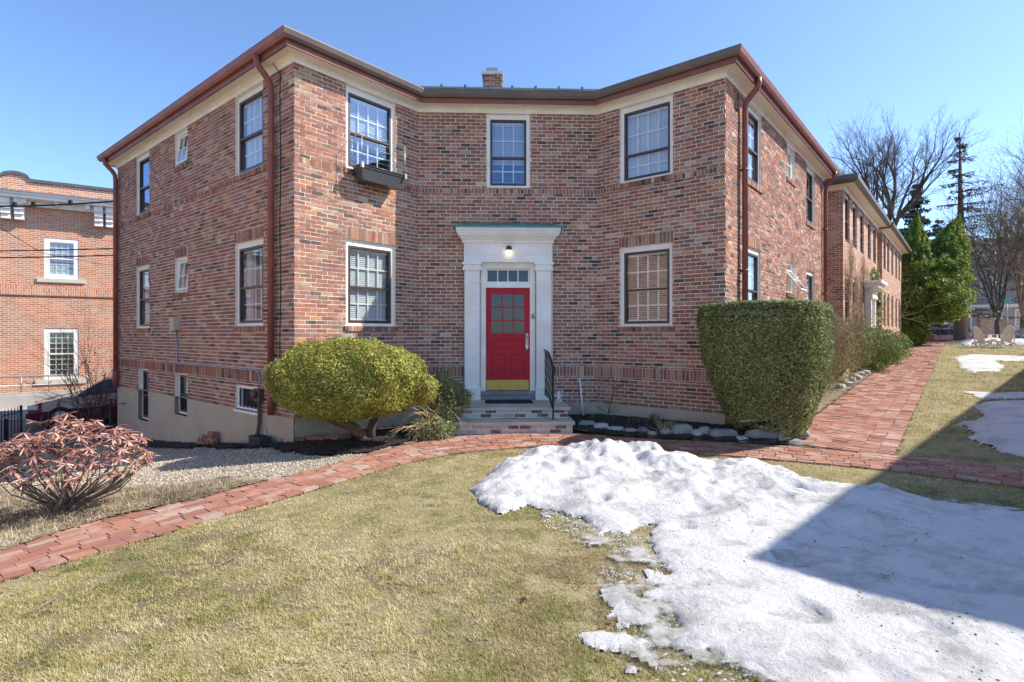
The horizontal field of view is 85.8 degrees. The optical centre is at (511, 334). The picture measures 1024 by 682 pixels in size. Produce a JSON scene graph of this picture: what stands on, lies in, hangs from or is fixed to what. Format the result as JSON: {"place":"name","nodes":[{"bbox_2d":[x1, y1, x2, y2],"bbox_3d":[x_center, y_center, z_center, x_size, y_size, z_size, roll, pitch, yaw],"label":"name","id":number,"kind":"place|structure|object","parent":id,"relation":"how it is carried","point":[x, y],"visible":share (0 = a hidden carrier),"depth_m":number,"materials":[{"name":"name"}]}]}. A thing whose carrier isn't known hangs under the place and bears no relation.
{"place":"outdoors","nodes":[
{"label":"outdoors","id":0,"kind":"place"},
{"bbox_2d":[0,417,116,455],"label":"road","id":1,"kind":"structure","parent":0,"point":[35,428],"depth_m":16.69,"materials":[{"name":"grey asphalt"}]},
{"bbox_2d":[0,389,82,420],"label":"concrete ramp","id":2,"kind":"structure","parent":1,"relation":"on","point":[8,401],"depth_m":18.38,"materials":[{"name":"grey concrete"}]},
{"bbox_2d":[0,374,87,391],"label":"ramp railing","id":3,"kind":"object","parent":2,"relation":"on","point":[48,384],"visible":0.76,"depth_m":18.77,"materials":[{"name":"metal"}]},
{"bbox_2d":[7,270,116,434],"bbox_3d":[-11.955,0.519,16.113,3.649,4.766,4.516,0,0,30],"label":"berry shrub","id":4,"kind":"object","parent":1,"relation":"on","point":[76,400],"visible":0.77,"depth_m":15.70,"materials":[{"name":"red plant"}]},
{"bbox_2d":[26,376,116,426],"bbox_3d":[-12.962,2.061,18.065,4.340,1.502,2.140,0,0,-33],"label":"parked car","id":5,"kind":"object","parent":1,"relation":"on","point":[36,410],"visible":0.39,"depth_m":16.80,"materials":[{"name":"red paint"}]},
{"bbox_2d":[0,340,1023,681],"bbox_3d":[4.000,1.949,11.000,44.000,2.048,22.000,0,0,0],"label":"ground","id":6,"kind":"structure","parent":0,"point":[80,638],"depth_m":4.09,"materials":[{"name":"green plant"}]},
{"bbox_2d":[1,405,22,447],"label":"fence","id":7,"kind":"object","parent":6,"relation":"on","point":[6,429],"depth_m":13.94,"materials":[{"name":"metal"}]},
{"bbox_2d":[40,399,125,452],"bbox_3d":[-10.895,2.440,14.030,0.329,1.460,1.843,0,0,32],"label":"iron fence","id":8,"kind":"object","parent":6,"relation":"on","point":[42,419],"visible":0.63,"depth_m":14.20,"materials":[{"name":"black metal"}]},
{"bbox_2d":[0,476,267,548],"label":"planting bed","id":9,"kind":"object","parent":6,"relation":"on","point":[156,502],"visible":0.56,"depth_m":6.20,"materials":[{"name":"soil"}]},
{"bbox_2d":[0,411,159,514],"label":"rhododendron","id":10,"kind":"object","parent":9,"relation":"on","point":[65,501],"visible":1,"depth_m":5.87,"materials":[{"name":"red plant"}]},
{"bbox_2d":[0,371,873,550],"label":"straw litter","id":11,"kind":"object","parent":9,"relation":"on","point":[87,519],"visible":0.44,"depth_m":6.10,"materials":[{"name":"beige plant"}]},
{"bbox_2d":[0,439,424,530],"bbox_3d":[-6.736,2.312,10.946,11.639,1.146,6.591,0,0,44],"label":"gravel","id":12,"kind":"structure","parent":6,"relation":"on","point":[224,454],"depth_m":8.16,"materials":[{"name":"grey gravel"}]},
{"bbox_2d":[116,424,441,454],"bbox_3d":[-5.867,2.283,12.479,11.326,1.133,3.247,0,0,40],"label":"planting bed","id":13,"kind":"object","parent":6,"relation":"on","point":[299,446],"visible":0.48,"depth_m":9.13,"materials":[{"name":"brown soil"}]},
{"bbox_2d":[249,434,270,448],"bbox_3d":[-4.371,1.855,9.555,0.400,0.190,0.200,0,0,40],"label":"cinder block","id":14,"kind":"object","parent":13,"relation":"on","point":[258,439],"depth_m":9.47,"materials":[{"name":"grey concrete"}]},
{"bbox_2d":[262,332,441,438],"bbox_3d":[-2.465,0.952,8.729,2.676,1.983,1.896,0,0,0],"label":"round bush","id":15,"kind":"object","parent":13,"relation":"on","point":[400,389],"visible":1,"depth_m":8.14,"materials":[{"name":"green plant"}]},
{"bbox_2d":[382,367,474,442],"bbox_3d":[-1.450,1.340,9.581,1.465,1.534,1.901,0,0,6],"label":"straggly shrub","id":16,"kind":"object","parent":13,"relation":"on","point":[436,427],"visible":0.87,"depth_m":9.55,"materials":[{"name":"green plant"}]},
{"bbox_2d":[108,414,801,453],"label":"bark chips","id":17,"kind":"object","parent":13,"relation":"on","point":[643,424],"visible":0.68,"depth_m":9.46,"materials":[{"name":"brown wood"}]},
{"bbox_2d":[96,25,840,447],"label":"apartment house","id":18,"kind":"structure","parent":6,"relation":"on","point":[504,237],"depth_m":11.17,"materials":[{"name":"brick"}]},
{"bbox_2d":[139,152,149,214],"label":"window","id":19,"kind":"structure","parent":18,"relation":"in","point":[144,173],"depth_m":14.22,"materials":[{"name":"glass"}]},
{"bbox_2d":[139,265,149,327],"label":"window","id":20,"kind":"structure","parent":18,"relation":"in","point":[144,308],"depth_m":14.20,"materials":[{"name":"glass"}]},
{"bbox_2d":[143,369,164,419],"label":"window","id":21,"kind":"structure","parent":18,"relation":"in","point":[145,371],"depth_m":14.16,"materials":[{"name":"white paint"}]},
{"bbox_2d":[176,130,187,165],"bbox_3d":[-7.247,-4.170,12.528,0.720,0.780,0.517,0,0,40],"label":"window","id":22,"kind":"structure","parent":18,"relation":"in","point":[182,158],"depth_m":12.50,"materials":[{"name":"white paint"}]},
{"bbox_2d":[177,256,187,292],"bbox_3d":[-7.239,-1.330,12.537,0.720,0.800,0.493,0,0,40],"label":"window","id":23,"kind":"structure","parent":18,"relation":"in","point":[182,286],"depth_m":12.53,"materials":[{"name":"white paint"}]},
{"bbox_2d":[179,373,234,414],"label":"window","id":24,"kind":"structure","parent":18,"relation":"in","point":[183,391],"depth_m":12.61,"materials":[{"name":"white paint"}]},
{"bbox_2d":[233,385,257,415],"bbox_3d":[-4.903,1.220,10.338,0.929,0.510,0.816,0,0,0],"label":"window","id":25,"kind":"structure","parent":18,"relation":"in","point":[245,401],"depth_m":10.47,"materials":[{"name":"white paint"}]},
{"bbox_2d":[238,84,262,174],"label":"window","id":26,"kind":"structure","parent":18,"relation":"in","point":[250,105],"depth_m":10.51,"materials":[{"name":"glass"}]},
{"bbox_2d":[238,238,262,325],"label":"window","id":27,"kind":"structure","parent":18,"relation":"in","point":[250,254],"depth_m":10.59,"materials":[{"name":"glass"}]},
{"bbox_2d":[346,85,393,171],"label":"window","id":28,"kind":"structure","parent":18,"relation":"in","point":[366,113],"depth_m":10.69,"materials":[{"name":"glass"}]},
{"bbox_2d":[346,239,393,325],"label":"window","id":29,"kind":"structure","parent":18,"relation":"in","point":[369,266],"depth_m":10.57,"materials":[{"name":"glass"}]},
{"bbox_2d":[351,132,406,190],"bbox_3d":[-2.494,-3.213,10.353,0.370,0.825,1.030,0,0,40],"label":"window planter","id":30,"kind":"object","parent":18,"relation":"attached to","point":[375,176],"visible":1,"depth_m":10.21,"materials":[{"name":"black plastic"}]},
{"bbox_2d":[486,288,529,389],"bbox_3d":[-0.087,0.102,11.417,0.905,2.115,0.123,0,0,0],"label":"door","id":31,"kind":"structure","parent":18,"relation":"in","point":[507,354],"depth_m":11.42,"materials":[{"name":"paint"}]},
{"bbox_2d":[487,114,529,187],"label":"window","id":32,"kind":"structure","parent":18,"relation":"in","point":[508,136],"depth_m":11.53,"materials":[{"name":"glass"}]},
{"bbox_2d":[621,243,671,326],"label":"window","id":33,"kind":"structure","parent":18,"relation":"in","point":[643,288],"depth_m":11.08,"materials":[{"name":"glass"}]},
{"bbox_2d":[621,94,672,183],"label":"window","id":34,"kind":"structure","parent":18,"relation":"in","point":[646,127],"depth_m":10.90,"materials":[{"name":"glass"}]},
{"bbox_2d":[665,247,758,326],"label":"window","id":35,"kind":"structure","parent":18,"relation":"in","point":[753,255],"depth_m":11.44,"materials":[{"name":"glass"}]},
{"bbox_2d":[748,107,758,185],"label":"window","id":36,"kind":"structure","parent":18,"relation":"in","point":[753,119],"depth_m":11.46,"materials":[{"name":"glass"}]},
{"bbox_2d":[787,147,791,178],"bbox_3d":[6.710,-4.160,13.509,0.120,0.800,0.770,0,0,40],"label":"window","id":37,"kind":"structure","parent":18,"relation":"in","point":[789,153],"depth_m":13.68,"materials":[{"name":"white paint"}]},
{"bbox_2d":[787,261,806,292],"bbox_3d":[6.847,-1.385,13.396,0.476,0.770,0.770,0,0,40],"label":"window","id":38,"kind":"structure","parent":18,"relation":"in","point":[789,265],"depth_m":13.59,"materials":[{"name":"white paint"}]},
{"bbox_2d":[806,166,812,223],"bbox_3d":[8.125,-3.795,15.187,0.096,1.530,1.020,0,0,40],"label":"window","id":39,"kind":"structure","parent":18,"relation":"in","point":[809,174],"depth_m":15.38,"materials":[{"name":"glass"}]},
{"bbox_2d":[806,270,812,300],"bbox_3d":[8.119,-0.950,15.180,0.096,1.590,1.000,0,0,40],"label":"window","id":40,"kind":"structure","parent":18,"relation":"in","point":[809,275],"depth_m":15.38,"materials":[{"name":"glass"}]},
{"bbox_2d":[446,399,574,435],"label":"front steps","id":41,"kind":"structure","parent":6,"relation":"on","point":[480,417],"depth_m":10.00,"materials":[{"name":"stone"}]},
{"bbox_2d":[485,399,532,403],"bbox_3d":[-0.065,1.325,10.871,0.920,0.019,0.500,0,0,-2],"label":"doormat","id":42,"kind":"object","parent":41,"relation":"on","point":[512,401],"visible":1,"depth_m":10.79,"materials":[{"name":"black rubber"}]},
{"bbox_2d":[544,349,554,419],"bbox_3d":[0.692,0.919,10.597,0.056,1.231,1.507,0,0,-3],"label":"stair railing","id":43,"kind":"object","parent":41,"relation":"on","point":[547,360],"visible":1,"depth_m":10.44,"materials":[{"name":"black metal"}]},
{"bbox_2d":[579,630,654,655],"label":"snow","id":44,"kind":"structure","parent":6,"relation":"on","point":[608,640],"depth_m":3.12,"materials":[{"name":"white snow"}]},
{"bbox_2d":[599,580,647,631],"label":"snow","id":45,"kind":"structure","parent":6,"relation":"on","point":[624,612],"depth_m":3.49,"materials":[{"name":"white snow"}]},
{"bbox_2d":[625,666,639,672],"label":"snow","id":46,"kind":"structure","parent":6,"relation":"on","point":[630,669],"depth_m":2.86,"materials":[{"name":"white snow"}]},
{"bbox_2d":[568,414,808,442],"bbox_3d":[2.806,1.635,9.935,4.522,0.117,2.067,0,0,24],"label":"planting bed","id":47,"kind":"object","parent":6,"relation":"on","point":[723,438],"visible":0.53,"depth_m":9.54,"materials":[{"name":"brown soil"}]},
{"bbox_2d":[578,420,594,424],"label":"edging stone","id":48,"kind":"object","parent":47,"relation":"on","point":[584,422],"visible":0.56,"depth_m":10.12,"materials":[{"name":"grey stone"}]},
{"bbox_2d":[594,422,608,432],"bbox_3d":[1.597,1.701,9.869,0.289,0.232,0.216,0,0,0],"label":"edging stone","id":49,"kind":"object","parent":47,"relation":"on","point":[601,425],"visible":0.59,"depth_m":9.79,"materials":[{"name":"grey stone"}]},
{"bbox_2d":[595,374,627,421],"bbox_3d":[1.894,1.185,10.462,0.744,1.021,0.542,0,0,0],"label":"twiggy sapling","id":50,"kind":"object","parent":47,"relation":"on","point":[609,410],"visible":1,"depth_m":10.48,"materials":[{"name":"brown plant"}]},
{"bbox_2d":[651,417,678,430],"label":"dry tuft","id":51,"kind":"object","parent":47,"relation":"on","point":[665,425],"visible":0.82,"depth_m":9.46,"materials":[{"name":"brown plant"}]},
{"bbox_2d":[671,424,692,437],"bbox_3d":[2.847,1.653,9.244,0.376,0.307,0.223,0,0,0],"label":"edging stone","id":52,"kind":"object","parent":47,"relation":"on","point":[677,429],"visible":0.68,"depth_m":9.16,"materials":[{"name":"grey stone"}]},
{"bbox_2d":[690,429,701,439],"bbox_3d":[3.041,1.683,9.100,0.160,0.228,0.260,0,0,0],"label":"edging stone","id":53,"kind":"object","parent":47,"relation":"on","point":[696,432],"visible":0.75,"depth_m":9.02,"materials":[{"name":"grey stone"}]},
{"bbox_2d":[698,426,709,438],"bbox_3d":[3.185,1.656,9.115,0.224,0.267,0.173,0,0,0],"label":"edging stone","id":54,"kind":"object","parent":47,"relation":"on","point":[705,430],"visible":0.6,"depth_m":9.06,"materials":[{"name":"grey stone"}]},
{"bbox_2d":[709,428,737,440],"bbox_3d":[3.432,1.660,8.943,0.491,0.273,0.222,0,0,0],"label":"edging stone","id":55,"kind":"object","parent":47,"relation":"on","point":[716,432],"visible":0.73,"depth_m":8.87,"materials":[{"name":"grey stone"}]},
{"bbox_2d":[744,429,778,442],"bbox_3d":[4.028,1.657,8.774,0.642,0.290,0.171,0,0,9],"label":"edging stone","id":56,"kind":"object","parent":47,"relation":"on","point":[757,433],"visible":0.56,"depth_m":8.72,"materials":[{"name":"grey stone"}]},
{"bbox_2d":[696,299,835,437],"bbox_3d":[4.196,0.609,9.084,1.883,2.345,2.160,0,0,40],"label":"clipped hedge","id":57,"kind":"object","parent":47,"relation":"on","point":[765,401],"visible":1,"depth_m":8.41,"materials":[{"name":"green plant"}]},
{"bbox_2d":[778,430,790,443],"bbox_3d":[4.293,1.653,8.700,0.210,0.290,0.208,0,0,0],"label":"edging stone","id":58,"kind":"object","parent":47,"relation":"on","point":[780,436],"visible":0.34,"depth_m":8.64,"materials":[{"name":"grey stone"}]},
{"bbox_2d":[784,438,803,445],"bbox_3d":[4.380,1.710,8.578,0.266,0.179,0.256,0,0,0],"label":"edging stone","id":59,"kind":"object","parent":47,"relation":"on","point":[794,442],"visible":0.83,"depth_m":8.48,"materials":[{"name":"white stone"}]},
{"bbox_2d":[470,438,1023,681],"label":"snow","id":60,"kind":"structure","parent":6,"relation":"on","point":[730,602],"depth_m":4.15,"materials":[{"name":"white snow"}]},
{"bbox_2d":[482,438,1023,680],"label":"debris","id":61,"kind":"object","parent":60,"relation":"on","point":[820,566],"visible":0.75,"depth_m":4.53,"materials":[{"name":"brown plant"}]},
{"bbox_2d":[543,497,1018,680],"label":"thin ice","id":62,"kind":"structure","parent":6,"relation":"on","point":[658,632],"depth_m":3.40,"materials":[{"name":"white ice"}]},
{"bbox_2d":[541,509,1008,681],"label":"ice crumbs","id":63,"kind":"object","parent":62,"relation":"on","point":[653,645],"visible":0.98,"depth_m":3.94,"materials":[{"name":"white ice"}]},
{"bbox_2d":[741,365,882,442],"bbox_3d":[8.945,1.249,21.547,9.203,0.875,26.315,0,0,39],"label":"planting bed","id":64,"kind":"object","parent":6,"relation":"on","point":[831,395],"visible":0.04,"depth_m":13.68,"materials":[{"name":"soil"}]},
{"bbox_2d":[782,271,891,389],"bbox_3d":[6.846,-0.102,13.086,4.398,3.311,4.096,0,0,0],"label":"dry shrub","id":65,"kind":"object","parent":64,"relation":"on","point":[845,330],"visible":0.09,"depth_m":12.68,"materials":[{"name":"brown plant"}]},
{"bbox_2d":[764,267,927,397],"bbox_3d":[5.813,0.009,11.600,4.392,3.180,4.550,0,0,23],"label":"dry shrub","id":66,"kind":"object","parent":64,"relation":"on","point":[836,338],"visible":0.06,"depth_m":11.10,"materials":[{"name":"brown plant"}]},
{"bbox_2d":[809,290,891,389],"bbox_3d":[8.048,0.127,14.545,3.317,2.940,3.428,0,0,-32],"label":"yew shrub","id":67,"kind":"object","parent":64,"relation":"on","point":[844,354],"visible":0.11,"depth_m":14.12,"materials":[{"name":"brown plant"}]},
{"bbox_2d":[831,304,908,379],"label":"yew shrub","id":68,"kind":"object","parent":64,"relation":"on","point":[867,342],"visible":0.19,"depth_m":15.95,"materials":[{"name":"green plant"}]},
{"bbox_2d":[853,325,910,370],"bbox_3d":[12.182,0.262,19.367,3.147,2.209,2.940,0,0,0],"label":"evergreen","id":69,"kind":"object","parent":64,"relation":"on","point":[881,354],"visible":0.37,"depth_m":18.61,"materials":[{"name":"green plant"}]},
{"bbox_2d":[873,328,913,360],"bbox_3d":[14.507,0.492,22.078,2.440,1.508,2.455,0,0,0],"label":"evergreen","id":70,"kind":"object","parent":64,"relation":"on","point":[905,341],"visible":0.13,"depth_m":21.25,"materials":[{"name":"green plant"}]},
{"bbox_2d":[853,236,944,327],"bbox_3d":[12.075,-1.537,21.330,6.690,5.585,6.938,0,0,-21],"label":"bare shrub","id":71,"kind":"object","parent":64,"relation":"on","point":[881,289],"visible":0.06,"depth_m":19.93,"materials":[{"name":"brown plant"}]},
{"bbox_2d":[776,341,945,455],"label":"brick walk","id":72,"kind":"structure","parent":6,"relation":"on","point":[885,403],"depth_m":11.30,"materials":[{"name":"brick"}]},
{"bbox_2d":[954,354,1023,371],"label":"snow","id":73,"kind":"structure","parent":6,"relation":"on","point":[979,362],"depth_m":21.48,"materials":[{"name":"white snow"}]},
{"bbox_2d":[957,400,1023,456],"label":"snow","id":74,"kind":"structure","parent":6,"relation":"on","point":[1000,425],"depth_m":9.19,"materials":[{"name":"white snow"}]},
{"bbox_2d":[964,391,1023,399],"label":"snow","id":75,"kind":"structure","parent":6,"relation":"on","point":[989,395],"depth_m":12.77,"materials":[{"name":"white snow"}]},
{"bbox_2d":[0,433,1023,581],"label":"brick path","id":76,"kind":"structure","parent":0,"point":[56,548],"depth_m":6.83,"materials":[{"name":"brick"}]},
{"bbox_2d":[0,0,1023,242],"label":"sky","id":77,"kind":"structure","parent":0,"point":[77,77],"materials":[{"name":"blue"}]},
{"bbox_2d":[899,342,1023,361],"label":"ground","id":78,"kind":"structure","parent":0,"point":[985,351],"depth_m":27.66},
{"bbox_2d":[0,170,112,392],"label":"civic building","id":79,"kind":"structure","parent":78,"relation":"on","point":[34,292],"depth_m":20.34,"materials":[{"name":"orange brick"}]},
{"bbox_2d":[0,200,112,206],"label":"overhead wire","id":80,"kind":"object","parent":79,"relation":"attached to","point":[33,204],"visible":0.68,"depth_m":18.54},
{"bbox_2d":[0,248,112,250],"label":"overhead wire","id":81,"kind":"object","parent":79,"relation":"attached to","point":[58,249],"visible":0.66,"depth_m":18.78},
{"bbox_2d":[0,255,112,257],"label":"overhead wire","id":82,"kind":"object","parent":79,"relation":"attached to","point":[57,256],"visible":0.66,"depth_m":18.75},
{"bbox_2d":[44,237,78,279],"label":"window","id":83,"kind":"structure","parent":79,"relation":"in","point":[54,267],"depth_m":20.55,"materials":[{"name":"white paint"}]},
{"bbox_2d":[44,328,78,379],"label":"window","id":84,"kind":"structure","parent":79,"relation":"in","point":[54,333],"depth_m":20.74,"materials":[{"name":"white glass"}]},
{"bbox_2d":[823,173,890,375],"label":"brick row house","id":85,"kind":"structure","parent":78,"relation":"on","point":[855,209],"depth_m":18.27,"materials":[{"name":"brown brick"}]},
{"bbox_2d":[845,194,847,241],"bbox_3d":[10.858,-3.780,18.026,0.096,1.560,0.900,0,0,40],"label":"window","id":86,"kind":"structure","parent":85,"relation":"in","point":[846,198],"depth_m":18.25,"materials":[{"name":"glass"}]},
{"bbox_2d":[845,275,847,320],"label":"window","id":87,"kind":"structure","parent":85,"relation":"in","point":[846,301],"depth_m":18.25,"materials":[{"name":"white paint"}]},
{"bbox_2d":[853,204,854,247],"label":"window","id":88,"kind":"structure","parent":85,"relation":"in","point":[853,204],"depth_m":19.45,"materials":[{"name":"glass"}]},
{"bbox_2d":[844,235,869,356],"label":"bare vine","id":89,"kind":"object","parent":85,"relation":"attached to","point":[850,279],"visible":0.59,"depth_m":18.88,"materials":[{"name":"brown plant"}]},
{"bbox_2d":[860,212,861,252],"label":"window","id":90,"kind":"structure","parent":85,"relation":"in","point":[860,212],"depth_m":20.77,"materials":[{"name":"white paint"}]},
{"bbox_2d":[873,227,874,262],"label":"window","id":91,"kind":"structure","parent":85,"relation":"in","point":[873,227],"depth_m":23.57,"materials":[{"name":"white paint"}]},
{"bbox_2d":[863,280,887,361],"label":"portico","id":92,"kind":"structure","parent":85,"relation":"in","point":[870,283],"depth_m":20.64,"materials":[{"name":"white paint"}]},
{"bbox_2d":[870,266,883,327],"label":"ivy","id":93,"kind":"object","parent":85,"relation":"attached to","point":[874,276],"visible":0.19,"depth_m":22.70,"materials":[{"name":"green plant"}]},
{"bbox_2d":[877,222,911,337],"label":"brick row house","id":94,"kind":"structure","parent":78,"relation":"on","point":[894,247],"depth_m":27.17,"materials":[{"name":"brown brick"}]},
{"bbox_2d":[825,98,991,227],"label":"bare tree","id":95,"kind":"object","parent":78,"relation":"on","point":[878,173],"visible":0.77,"depth_m":43.18,"materials":[{"name":"brown wood"}]},
{"bbox_2d":[898,184,952,328],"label":"spruce tree","id":96,"kind":"object","parent":78,"relation":"on","point":[913,210],"visible":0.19,"depth_m":51.65,"materials":[{"name":"green plant"}]},
{"bbox_2d":[901,211,979,345],"bbox_3d":[24.660,-3.170,32.996,5.472,8.488,4.547,0,0,0],"label":"arborvitae","id":97,"kind":"object","parent":78,"relation":"on","point":[932,263],"visible":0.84,"depth_m":32.05,"materials":[{"name":"green plant"}]},
{"bbox_2d":[920,329,972,341],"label":"parked car","id":98,"kind":"object","parent":78,"relation":"on","point":[946,335],"visible":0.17,"depth_m":44.81,"materials":[{"name":"red paint"}]},
{"bbox_2d":[930,318,968,333],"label":"brick wall","id":99,"kind":"structure","parent":78,"relation":"on","point":[952,324],"depth_m":50.00,"materials":[{"name":"brown brick"}]},
{"bbox_2d":[928,219,972,332],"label":"spruce tree","id":100,"kind":"object","parent":78,"relation":"on","point":[937,225],"visible":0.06,"depth_m":56.83,"materials":[{"name":"green plant"}]},
{"bbox_2d":[920,157,1023,337],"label":"bare tree","id":101,"kind":"object","parent":78,"relation":"on","point":[999,306],"visible":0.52,"depth_m":45.66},
{"bbox_2d":[931,136,1023,328],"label":"bare tree","id":102,"kind":"object","parent":78,"relation":"on","point":[1020,292],"visible":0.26,"depth_m":48.34,"materials":[{"name":"brown wood"}]},
{"bbox_2d":[936,133,1023,341],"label":"larch tree","id":103,"kind":"object","parent":78,"relation":"on","point":[959,331],"visible":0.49,"depth_m":41.68,"materials":[{"name":"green plant"}]},
{"bbox_2d":[945,114,1023,257],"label":"bare tree","id":104,"kind":"object","parent":78,"relation":"on","point":[1012,188],"visible":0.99,"depth_m":38.33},
{"bbox_2d":[971,326,998,344],"bbox_3d":[25.752,0.065,30.008,1.027,1.014,0.800,0,0,5],"label":"lawn chair","id":105,"kind":"object","parent":78,"relation":"on","point":[979,335],"visible":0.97,"depth_m":29.96,"materials":[{"name":"white paint"}]},
{"bbox_2d":[947,238,1023,338],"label":"clapboard house","id":106,"kind":"structure","parent":78,"relation":"on","point":[1013,310],"depth_m":55.81,"materials":[{"name":"painted wood clapboard"},{"name":"roof slate"},{"name":"white paint"}]},
{"bbox_2d":[954,178,1023,280],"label":"bare tree","id":107,"kind":"object","parent":78,"relation":"on","point":[996,234],"visible":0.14,"depth_m":53.85,"materials":[{"name":"brown wood"}]},
{"bbox_2d":[960,338,1023,345],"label":"snow","id":108,"kind":"structure","parent":78,"relation":"on","point":[1019,341],"depth_m":31.91,"materials":[{"name":"white snow"}]},
{"bbox_2d":[977,319,1011,337],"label":"brick wall","id":109,"kind":"structure","parent":78,"relation":"on","point":[985,326],"depth_m":49.00,"materials":[{"name":"red brick"}]},
{"bbox_2d":[967,184,1023,278],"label":"bare tree","id":110,"kind":"object","parent":78,"relation":"on","point":[1013,235],"visible":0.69,"depth_m":44.50,"materials":[{"name":"brown wood"}]},
{"bbox_2d":[990,326,1016,344],"bbox_3d":[26.191,0.067,29.407,0.800,1.014,1.028,0,0,4],"label":"lawn chair","id":111,"kind":"object","parent":78,"relation":"on","point":[1008,334],"visible":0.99,"depth_m":29.10,"materials":[{"name":"white paint"}]},
{"bbox_2d":[1001,236,1023,299],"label":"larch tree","id":112,"kind":"object","parent":78,"relation":"on","point":[1011,289],"visible":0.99,"depth_m":37.10,"materials":[{"name":"brown plant"}]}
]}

